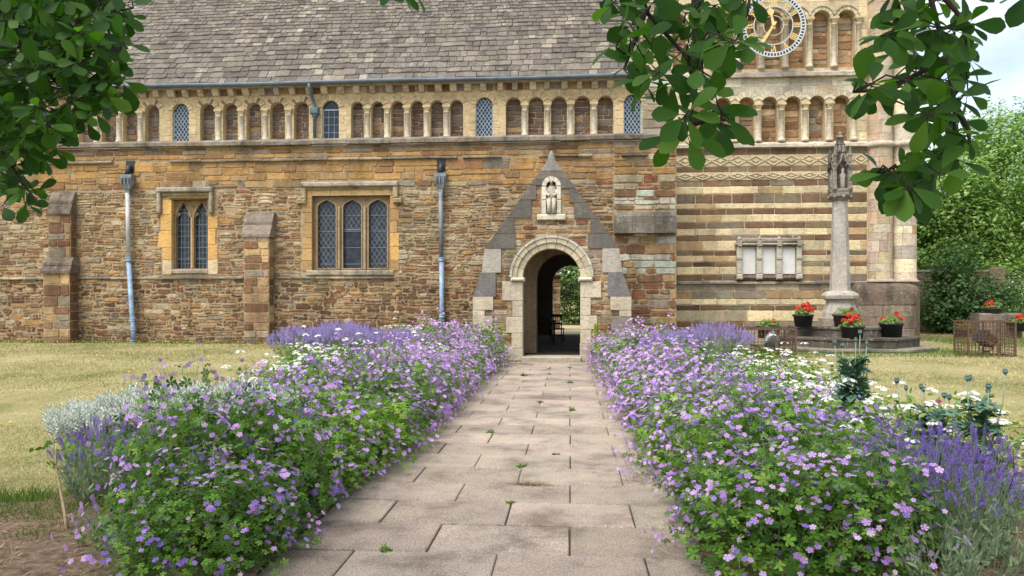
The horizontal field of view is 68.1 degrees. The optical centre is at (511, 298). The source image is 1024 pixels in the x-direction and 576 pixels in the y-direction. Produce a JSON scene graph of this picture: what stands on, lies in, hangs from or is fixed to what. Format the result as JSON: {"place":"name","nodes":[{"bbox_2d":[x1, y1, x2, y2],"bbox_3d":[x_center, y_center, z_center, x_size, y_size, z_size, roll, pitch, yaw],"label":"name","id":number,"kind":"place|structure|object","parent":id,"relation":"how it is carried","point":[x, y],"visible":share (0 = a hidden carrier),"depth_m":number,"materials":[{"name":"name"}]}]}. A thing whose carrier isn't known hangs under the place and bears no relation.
{"place":"outdoors","nodes":[
{"label":"outdoors","id":0,"kind":"place"},
{"bbox_2d":[257,362,714,575],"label":"path","id":1,"kind":"structure","parent":0,"point":[444,509],"depth_m":5.84,"materials":[{"name":"stone"}]},
{"bbox_2d":[0,301,1023,575],"bbox_3d":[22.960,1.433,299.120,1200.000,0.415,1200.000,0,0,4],"label":"ground","id":2,"kind":"structure","parent":0,"point":[30,407],"depth_m":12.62,"materials":[{"name":"green plant"}]},
{"bbox_2d":[0,502,328,575],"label":"flower bed soil","id":3,"kind":"structure","parent":2,"relation":"on","point":[31,565],"depth_m":4.56,"materials":[{"name":"brown soil"}]},
{"bbox_2d":[29,435,83,528],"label":"rose bush","id":4,"kind":"object","parent":3,"relation":"on","point":[54,464],"visible":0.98,"depth_m":5.10,"materials":[{"name":"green plant"}]},
{"bbox_2d":[78,498,175,562],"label":"catmint plant","id":5,"kind":"object","parent":3,"relation":"on","point":[100,528],"visible":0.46,"depth_m":4.41,"materials":[{"name":"grey plant"}]},
{"bbox_2d":[50,358,268,553],"bbox_3d":[-2.276,1.027,4.934,1.217,1.264,1.155,0,0,9],"label":"geranium plant","id":6,"kind":"object","parent":3,"relation":"on","point":[133,446],"visible":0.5,"depth_m":4.86,"materials":[{"name":"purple plant"}]},
{"bbox_2d":[60,450,319,575],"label":"geranium plant","id":7,"kind":"object","parent":3,"relation":"on","point":[143,533],"visible":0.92,"depth_m":4.16,"materials":[{"name":"green plant"}]},
{"bbox_2d":[129,340,301,533],"bbox_3d":[-2.095,0.982,5.420,1.155,1.373,1.216,0,0,37],"label":"geranium plant","id":8,"kind":"object","parent":3,"relation":"on","point":[209,398],"visible":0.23,"depth_m":5.41,"materials":[{"name":"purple plant"}]},
{"bbox_2d":[119,430,325,575],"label":"geranium plant","id":9,"kind":"object","parent":3,"relation":"on","point":[275,473],"visible":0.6,"depth_m":4.59,"materials":[{"name":"green plant"}]},
{"bbox_2d":[167,369,348,546],"bbox_3d":[-1.807,1.072,5.308,1.223,1.155,1.287,0,0,17],"label":"geranium plant","id":10,"kind":"object","parent":3,"relation":"on","point":[308,464],"visible":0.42,"depth_m":5.18,"materials":[{"name":"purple plant"}]},
{"bbox_2d":[0,0,424,223],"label":"overhanging tree","id":11,"kind":"object","parent":2,"relation":"on","point":[48,37],"visible":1,"depth_m":2.49,"materials":[{"name":"green plant"}]},
{"bbox_2d":[37,384,467,507],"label":"flower bed soil","id":12,"kind":"structure","parent":2,"relation":"on","point":[342,494],"depth_m":5.91,"materials":[{"name":"brown soil"}]},
{"bbox_2d":[39,394,145,473],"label":"silver spike plant","id":13,"kind":"object","parent":12,"relation":"on","point":[73,416],"visible":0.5,"depth_m":6.49,"materials":[{"name":"grey plant"}]},
{"bbox_2d":[47,415,142,503],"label":"lavender plant","id":14,"kind":"object","parent":12,"relation":"on","point":[72,481],"visible":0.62,"depth_m":5.69,"materials":[{"name":"purple plant"}]},
{"bbox_2d":[98,416,197,499],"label":"lavender plant","id":15,"kind":"object","parent":12,"relation":"on","point":[113,466],"visible":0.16,"depth_m":5.61,"materials":[{"name":"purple plant"}]},
{"bbox_2d":[94,379,233,460],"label":"silver spike plant","id":16,"kind":"object","parent":12,"relation":"on","point":[131,397],"visible":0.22,"depth_m":6.53,"materials":[{"name":"grey plant"}]},
{"bbox_2d":[164,376,299,445],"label":"silver spike plant","id":17,"kind":"object","parent":12,"relation":"on","point":[226,387],"visible":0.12,"depth_m":6.66,"materials":[{"name":"grey plant"}]},
{"bbox_2d":[209,370,346,487],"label":"geranium plant","id":18,"kind":"object","parent":12,"relation":"on","point":[287,393],"visible":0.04,"depth_m":6.16,"materials":[{"name":"green plant"}]},
{"bbox_2d":[243,355,342,440],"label":"geranium plant","id":19,"kind":"object","parent":12,"relation":"on","point":[289,379],"visible":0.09,"depth_m":7.71,"materials":[{"name":"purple plant"}]},
{"bbox_2d":[200,388,390,515],"bbox_3d":[-1.719,1.175,5.820,1.394,0.984,1.347,0,0,41],"label":"geranium plant","id":20,"kind":"object","parent":12,"relation":"on","point":[332,498],"visible":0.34,"depth_m":5.71,"materials":[{"name":"green plant"}]},
{"bbox_2d":[266,325,336,384],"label":"white phlox plant","id":21,"kind":"object","parent":12,"relation":"on","point":[298,349],"visible":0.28,"depth_m":11.43,"materials":[{"name":"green plant"}]},
{"bbox_2d":[255,358,358,456],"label":"geranium plant","id":22,"kind":"object","parent":12,"relation":"on","point":[318,394],"visible":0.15,"depth_m":7.13,"materials":[{"name":"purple plant"}]},
{"bbox_2d":[258,345,363,412],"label":"geranium plant","id":23,"kind":"object","parent":12,"relation":"on","point":[308,368],"visible":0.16,"depth_m":8.29,"materials":[{"name":"purple plant"}]},
{"bbox_2d":[282,412,395,494],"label":"geranium plant","id":24,"kind":"object","parent":12,"relation":"on","point":[360,446],"visible":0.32,"depth_m":6.38,"materials":[{"name":"green plant"}]},
{"bbox_2d":[304,323,378,362],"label":"lavender plant","id":25,"kind":"object","parent":12,"relation":"on","point":[353,335],"visible":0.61,"depth_m":13.10,"materials":[{"name":"purple plant"}]},
{"bbox_2d":[309,332,402,397],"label":"geranium plant","id":26,"kind":"object","parent":12,"relation":"on","point":[347,347],"visible":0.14,"depth_m":10.11,"materials":[{"name":"purple plant"}]},
{"bbox_2d":[296,370,434,478],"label":"geranium plant","id":27,"kind":"object","parent":12,"relation":"on","point":[354,420],"visible":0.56,"depth_m":6.85,"materials":[{"name":"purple plant"}]},
{"bbox_2d":[311,379,433,464],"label":"geranium plant","id":28,"kind":"object","parent":12,"relation":"on","point":[402,416],"visible":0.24,"depth_m":7.46,"materials":[{"name":"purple plant"}]},
{"bbox_2d":[323,380,444,448],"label":"geranium plant","id":29,"kind":"object","parent":12,"relation":"on","point":[407,430],"visible":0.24,"depth_m":8.03,"materials":[{"name":"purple plant"}]},
{"bbox_2d":[327,341,450,442],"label":"geranium plant","id":30,"kind":"object","parent":12,"relation":"on","point":[389,382],"visible":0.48,"depth_m":8.62,"materials":[{"name":"green plant"}]},
{"bbox_2d":[357,326,421,350],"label":"lavender plant","id":31,"kind":"object","parent":12,"relation":"on","point":[381,334],"visible":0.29,"depth_m":13.88,"materials":[{"name":"purple plant"}]},
{"bbox_2d":[352,364,452,431],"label":"geranium plant","id":32,"kind":"object","parent":12,"relation":"on","point":[441,402],"visible":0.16,"depth_m":9.21,"materials":[{"name":"green plant"}]},
{"bbox_2d":[358,344,461,420],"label":"geranium plant","id":33,"kind":"object","parent":12,"relation":"on","point":[433,373],"visible":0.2,"depth_m":9.75,"materials":[{"name":"purple plant"}]},
{"bbox_2d":[377,344,483,416],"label":"geranium plant","id":34,"kind":"object","parent":12,"relation":"on","point":[455,399],"visible":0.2,"depth_m":10.29,"materials":[{"name":"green plant"}]},
{"bbox_2d":[401,353,468,411],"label":"geranium plant","id":35,"kind":"object","parent":12,"relation":"on","point":[444,362],"visible":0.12,"depth_m":10.88,"materials":[{"name":"purple plant"}]},
{"bbox_2d":[406,307,466,343],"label":"geranium plant","id":36,"kind":"object","parent":12,"relation":"on","point":[433,328],"visible":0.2,"depth_m":15.75,"materials":[{"name":"purple plant"}]},
{"bbox_2d":[397,341,482,399],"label":"geranium plant","id":37,"kind":"object","parent":12,"relation":"on","point":[462,370],"visible":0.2,"depth_m":11.50,"materials":[{"name":"purple plant"}]},
{"bbox_2d":[438,333,496,384],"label":"geranium plant","id":38,"kind":"object","parent":12,"relation":"on","point":[476,356],"visible":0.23,"depth_m":14.06,"materials":[{"name":"purple plant"}]},
{"bbox_2d":[448,321,512,370],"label":"geranium plant","id":39,"kind":"object","parent":12,"relation":"on","point":[489,344],"visible":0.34,"depth_m":16.36,"materials":[{"name":"purple plant"}]},
{"bbox_2d":[266,325,334,365],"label":"lavender plant","id":40,"kind":"object","parent":2,"relation":"on","point":[282,334],"visible":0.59,"depth_m":13.17,"materials":[{"name":"purple plant"}]},
{"bbox_2d":[0,0,919,361],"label":"church","id":41,"kind":"structure","parent":2,"relation":"on","point":[252,170],"depth_m":21.75,"materials":[{"name":"stone"}]},
{"bbox_2d":[174,104,188,140],"bbox_3d":[-10.522,-5.590,24.166,0.550,1.249,0.040,0,0,4],"label":"window","id":42,"kind":"structure","parent":41,"relation":"in","point":[181,113],"depth_m":24.17,"materials":[{"name":"clear glass"}]},
{"bbox_2d":[156,187,217,274],"bbox_3d":[-9.129,-1.905,21.457,1.743,2.449,0.490,0,0,4],"label":"window","id":43,"kind":"structure","parent":41,"relation":"in","point":[184,237],"depth_m":21.43,"materials":[{"name":"stone"}]},
{"bbox_2d":[323,101,338,137],"bbox_3d":[-5.669,-5.590,23.789,0.550,1.250,0.050,0,0,4],"label":"window","id":44,"kind":"structure","parent":41,"relation":"in","point":[331,109],"depth_m":23.79,"materials":[{"name":"clear glass"}]},
{"bbox_2d":[296,181,402,275],"bbox_3d":[-4.490,-1.933,21.086,2.970,2.587,0.440,0,0,4],"label":"window","id":45,"kind":"structure","parent":41,"relation":"in","point":[353,231],"depth_m":21.13,"materials":[{"name":"stone"}]},
{"bbox_2d":[476,98,492,135],"bbox_3d":[-0.848,-5.590,23.424,0.550,1.249,0.040,0,0,4],"label":"window","id":46,"kind":"structure","parent":41,"relation":"in","point":[484,107],"depth_m":23.42,"materials":[{"name":"grey glass"}]},
{"bbox_2d":[537,297,555,344],"bbox_3d":[1.035,0.705,24.493,0.770,1.550,0.600,0,0,4],"label":"chair","id":47,"kind":"object","parent":41,"relation":"on","point":[543,315],"visible":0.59,"depth_m":24.44,"materials":[{"name":"brown wood"}]},
{"bbox_2d":[624,95,640,132],"bbox_3d":[3.665,-5.590,23.077,0.550,1.249,0.040,0,0,4],"label":"window","id":48,"kind":"structure","parent":41,"relation":"in","point":[632,121],"depth_m":23.08,"materials":[{"name":"clear glass"}]},
{"bbox_2d":[734,236,803,280],"bbox_3d":[7.662,-1.200,22.568,2.000,1.331,0.216,0,0,4],"label":"wall monument","id":49,"kind":"object","parent":41,"relation":"attached to","point":[778,258],"depth_m":22.58,"materials":[{"name":"grey stone"}]},
{"bbox_2d":[742,0,805,57],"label":"clock","id":50,"kind":"object","parent":41,"relation":"attached to","point":[802,23],"visible":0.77,"depth_m":22.30,"materials":[{"name":"paint"}]},
{"bbox_2d":[0,504,1023,575],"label":"dry straw","id":51,"kind":"object","parent":2,"relation":"on","point":[163,551],"visible":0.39,"depth_m":4.53,"materials":[{"name":"beige plant"}]},
{"bbox_2d":[553,273,561,327],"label":"gate pier","id":52,"kind":"structure","parent":2,"relation":"on","point":[556,294],"depth_m":35.93,"materials":[{"name":"stone"}]},
{"bbox_2d":[557,266,579,324],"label":"broadleaf tree","id":53,"kind":"object","parent":2,"relation":"on","point":[569,290],"visible":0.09,"depth_m":42.24,"materials":[{"name":"green plant"}]},
{"bbox_2d":[732,327,796,357],"bbox_3d":[5.423,0.964,16.358,1.164,0.672,0.884,0,0,4],"label":"cage","id":54,"kind":"object","parent":2,"relation":"on","point":[784,329],"visible":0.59,"depth_m":15.95,"materials":[{"name":"metal"}]},
{"bbox_2d":[592,0,1023,224],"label":"overhanging tree","id":55,"kind":"object","parent":2,"relation":"on","point":[905,190],"visible":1,"depth_m":1.58,"materials":[{"name":"green plant"}]},
{"bbox_2d":[638,355,1023,539],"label":"flower bed soil","id":56,"kind":"structure","parent":2,"relation":"on","point":[1019,535],"depth_m":5.08,"materials":[{"name":"brown soil"}]},
{"bbox_2d":[586,319,664,380],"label":"geranium plant","id":57,"kind":"object","parent":56,"relation":"on","point":[622,344],"visible":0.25,"depth_m":14.69,"materials":[{"name":"purple plant"}]},
{"bbox_2d":[598,349,687,400],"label":"geranium plant","id":58,"kind":"object","parent":56,"relation":"on","point":[634,372],"visible":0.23,"depth_m":11.13,"materials":[{"name":"purple plant"}]},
{"bbox_2d":[597,346,689,399],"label":"geranium plant","id":59,"kind":"object","parent":56,"relation":"on","point":[620,363],"visible":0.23,"depth_m":11.59,"materials":[{"name":"purple plant"}]},
{"bbox_2d":[607,361,699,426],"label":"geranium plant","id":60,"kind":"object","parent":56,"relation":"on","point":[635,388],"visible":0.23,"depth_m":9.25,"materials":[{"name":"purple plant"}]},
{"bbox_2d":[616,365,703,435],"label":"geranium plant","id":61,"kind":"object","parent":56,"relation":"on","point":[635,395],"visible":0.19,"depth_m":8.84,"materials":[{"name":"purple plant"}]},
{"bbox_2d":[629,331,711,370],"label":"geranium plant","id":62,"kind":"object","parent":56,"relation":"on","point":[661,347],"visible":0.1,"depth_m":11.94,"materials":[{"name":"purple plant"}]},
{"bbox_2d":[611,380,733,474],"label":"geranium plant","id":63,"kind":"object","parent":56,"relation":"on","point":[639,439],"visible":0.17,"depth_m":7.10,"materials":[{"name":"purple plant"}]},
{"bbox_2d":[621,365,724,448],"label":"geranium plant","id":64,"kind":"object","parent":56,"relation":"on","point":[634,417],"visible":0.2,"depth_m":8.23,"materials":[{"name":"purple plant"}]},
{"bbox_2d":[625,382,729,455],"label":"geranium plant","id":65,"kind":"object","parent":56,"relation":"on","point":[652,396],"visible":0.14,"depth_m":7.72,"materials":[{"name":"purple plant"}]},
{"bbox_2d":[616,372,762,486],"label":"geranium plant","id":66,"kind":"object","parent":56,"relation":"on","point":[640,457],"visible":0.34,"depth_m":6.58,"materials":[{"name":"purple plant"}]},
{"bbox_2d":[647,334,765,385],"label":"geranium plant","id":67,"kind":"object","parent":56,"relation":"on","point":[701,357],"visible":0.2,"depth_m":9.64,"materials":[{"name":"purple plant"}]},
{"bbox_2d":[651,409,772,497],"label":"geranium plant","id":68,"kind":"object","parent":56,"relation":"on","point":[688,441],"visible":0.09,"depth_m":6.09,"materials":[{"name":"purple plant"}]},
{"bbox_2d":[673,321,756,361],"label":"lavender plant","id":69,"kind":"object","parent":56,"relation":"on","point":[729,332],"visible":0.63,"depth_m":13.56,"materials":[{"name":"purple plant"}]},
{"bbox_2d":[637,375,809,528],"bbox_3d":[1.543,1.105,5.563,1.243,1.074,1.309,0,0,15],"label":"geranium plant","id":70,"kind":"object","parent":56,"relation":"on","point":[676,482],"visible":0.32,"depth_m":5.46,"materials":[{"name":"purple plant"}]},
{"bbox_2d":[667,351,784,400],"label":"geranium plant","id":71,"kind":"object","parent":56,"relation":"on","point":[733,373],"visible":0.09,"depth_m":8.48,"materials":[{"name":"purple plant"}]},
{"bbox_2d":[680,368,793,414],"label":"geranium plant","id":72,"kind":"object","parent":56,"relation":"on","point":[718,382],"visible":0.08,"depth_m":7.98,"materials":[{"name":"purple plant"}]},
{"bbox_2d":[652,417,844,557],"bbox_3d":[1.500,1.207,4.943,1.190,0.828,1.131,0,0,42],"label":"geranium plant","id":73,"kind":"object","parent":56,"relation":"on","point":[745,454],"visible":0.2,"depth_m":4.91,"materials":[{"name":"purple plant"}]},
{"bbox_2d":[676,356,842,444],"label":"geranium plant","id":74,"kind":"object","parent":56,"relation":"on","point":[770,385],"visible":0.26,"depth_m":6.80,"materials":[{"name":"purple plant"}]},
{"bbox_2d":[732,334,811,386],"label":"white phlox plant","id":75,"kind":"object","parent":56,"relation":"on","point":[757,354],"visible":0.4,"depth_m":11.56,"materials":[{"name":"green plant"}]},
{"bbox_2d":[684,376,892,508],"bbox_3d":[2.082,1.137,5.725,1.336,1.082,1.382,0,0,-21],"label":"geranium plant","id":76,"kind":"object","parent":56,"relation":"on","point":[780,417],"visible":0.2,"depth_m":5.62,"materials":[{"name":"green plant"}]},
{"bbox_2d":[743,342,842,389],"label":"white phlox plant","id":77,"kind":"object","parent":56,"relation":"on","point":[803,366],"visible":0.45,"depth_m":10.42,"materials":[{"name":"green plant"}]},
{"bbox_2d":[760,379,891,450],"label":"white phlox plant","id":78,"kind":"object","parent":56,"relation":"on","point":[829,401],"visible":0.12,"depth_m":6.73,"materials":[{"name":"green plant"}]},
{"bbox_2d":[827,330,874,448],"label":"poppy plant","id":79,"kind":"object","parent":56,"relation":"on","point":[856,368],"visible":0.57,"depth_m":7.33,"materials":[{"name":"green plant"}]},
{"bbox_2d":[792,395,912,483],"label":"geranium plant","id":80,"kind":"object","parent":56,"relation":"on","point":[868,419],"visible":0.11,"depth_m":6.08,"materials":[{"name":"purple plant"}]},
{"bbox_2d":[757,399,951,541],"bbox_3d":[2.061,1.139,5.108,1.364,0.951,1.227,0,0,-9],"label":"geranium plant","id":81,"kind":"object","parent":56,"relation":"on","point":[850,440],"visible":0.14,"depth_m":5.04,"materials":[{"name":"green plant"}]},
{"bbox_2d":[815,380,937,438],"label":"white phlox plant","id":82,"kind":"object","parent":56,"relation":"on","point":[881,400],"visible":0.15,"depth_m":7.69,"materials":[{"name":"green plant"}]},
{"bbox_2d":[821,378,967,496],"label":"white phlox plant","id":83,"kind":"object","parent":56,"relation":"on","point":[896,408],"visible":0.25,"depth_m":5.81,"materials":[{"name":"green plant"}]},
{"bbox_2d":[846,418,1002,530],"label":"lavender plant","id":84,"kind":"object","parent":56,"relation":"on","point":[937,445],"visible":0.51,"depth_m":4.92,"materials":[{"name":"purple plant"}]},
{"bbox_2d":[894,377,963,480],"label":"poppy plant","id":85,"kind":"object","parent":56,"relation":"on","point":[943,412],"visible":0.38,"depth_m":5.76,"materials":[{"name":"green plant"}]},
{"bbox_2d":[869,380,1020,490],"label":"white phlox plant","id":86,"kind":"object","parent":56,"relation":"on","point":[929,409],"visible":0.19,"depth_m":6.24,"materials":[{"name":"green plant"}]},
{"bbox_2d":[886,420,1023,529],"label":"lavender plant","id":87,"kind":"object","parent":56,"relation":"on","point":[976,437],"visible":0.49,"depth_m":5.01,"materials":[{"name":"purple plant"}]},
{"bbox_2d":[900,391,1023,518],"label":"white phlox plant","id":88,"kind":"object","parent":56,"relation":"on","point":[1015,442],"visible":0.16,"depth_m":5.55,"materials":[{"name":"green plant"}]},
{"bbox_2d":[950,368,1017,521],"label":"poppy plant","id":89,"kind":"object","parent":56,"relation":"on","point":[984,414],"visible":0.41,"depth_m":5.39,"materials":[{"name":"green plant"}]},
{"bbox_2d":[752,132,939,353],"bbox_3d":[8.240,-1.379,19.025,4.040,5.657,4.040,0,0,4],"label":"stone cross","id":90,"kind":"object","parent":2,"relation":"on","point":[823,333],"visible":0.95,"depth_m":18.79,"materials":[{"name":"grey stone"}]},
{"bbox_2d":[878,323,904,337],"bbox_3d":[8.995,0.745,17.964,0.567,0.340,0.567,0,0,4],"label":"flower pot","id":91,"kind":"object","parent":90,"relation":"on","point":[892,330],"visible":0.9,"depth_m":17.76,"materials":[{"name":"black plastic"}]},
{"bbox_2d":[698,534,1023,575],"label":"flower bed soil","id":92,"kind":"structure","parent":2,"relation":"on","point":[749,568],"depth_m":4.35,"materials":[{"name":"brown soil"}]},
{"bbox_2d":[644,427,934,575],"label":"geranium plant","id":93,"kind":"object","parent":92,"relation":"on","point":[754,511],"visible":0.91,"depth_m":4.13,"materials":[{"name":"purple plant"}]},
{"bbox_2d":[747,404,972,575],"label":"geranium plant","id":94,"kind":"object","parent":92,"relation":"on","point":[892,515],"visible":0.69,"depth_m":4.33,"materials":[{"name":"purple plant"}]},
{"bbox_2d":[887,511,1013,575],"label":"catmint plant","id":95,"kind":"object","parent":92,"relation":"on","point":[916,564],"visible":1,"depth_m":3.91,"materials":[{"name":"grey plant"}]},
{"bbox_2d":[877,444,1023,559],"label":"lavender plant","id":96,"kind":"object","parent":92,"relation":"on","point":[982,504],"visible":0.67,"depth_m":4.46,"materials":[{"name":"purple plant"}]},
{"bbox_2d":[927,496,1023,575],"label":"catmint plant","id":97,"kind":"object","parent":92,"relation":"on","point":[997,552],"visible":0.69,"depth_m":4.20,"materials":[{"name":"grey plant"}]},
{"bbox_2d":[960,480,1023,568],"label":"catmint plant","id":98,"kind":"object","parent":92,"relation":"on","point":[1003,530],"visible":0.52,"depth_m":4.37,"materials":[{"name":"grey plant"}]},
{"bbox_2d":[915,268,1004,331],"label":"garden wall","id":99,"kind":"structure","parent":2,"relation":"on","point":[993,271],"depth_m":28.33,"materials":[{"name":"stone"}]},
{"bbox_2d":[916,233,1023,332],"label":"shrub","id":100,"kind":"object","parent":2,"relation":"on","point":[946,309],"visible":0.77,"depth_m":26.54,"materials":[{"name":"green plant"}]},
{"bbox_2d":[917,97,1023,290],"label":"broadleaf tree","id":101,"kind":"object","parent":2,"relation":"on","point":[998,153],"visible":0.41,"depth_m":34.22,"materials":[{"name":"green plant"}]},
{"bbox_2d":[917,155,1023,282],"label":"broadleaf tree","id":102,"kind":"object","parent":2,"relation":"on","point":[929,229],"visible":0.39,"depth_m":33.24,"materials":[{"name":"green plant"}]},
{"bbox_2d":[953,320,1016,356],"bbox_3d":[10.327,0.890,16.558,0.998,0.819,0.634,0,0,4],"label":"cage","id":103,"kind":"object","parent":2,"relation":"on","point":[998,340],"visible":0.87,"depth_m":16.29,"materials":[{"name":"metal"}]},
{"bbox_2d":[970,313,1021,338],"bbox_3d":[15.281,0.877,23.901,1.287,0.846,0.600,0,0,4],"label":"stone trough","id":104,"kind":"object","parent":2,"relation":"on","point":[993,316],"visible":0.32,"depth_m":23.62,"materials":[{"name":"grey stone"}]},
{"bbox_2d":[971,242,1023,314],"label":"shrub","id":105,"kind":"object","parent":2,"relation":"on","point":[1014,280],"visible":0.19,"depth_m":29.00,"materials":[{"name":"green plant"}]},
{"bbox_2d":[0,335,1023,541],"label":"long grass","id":106,"kind":"structure","parent":0,"point":[30,497],"depth_m":5.92,"materials":[{"name":"green plant"}]},
{"bbox_2d":[560,0,1023,293],"label":"sky","id":107,"kind":"structure","parent":0,"point":[1002,54],"materials":[{"name":"white"}]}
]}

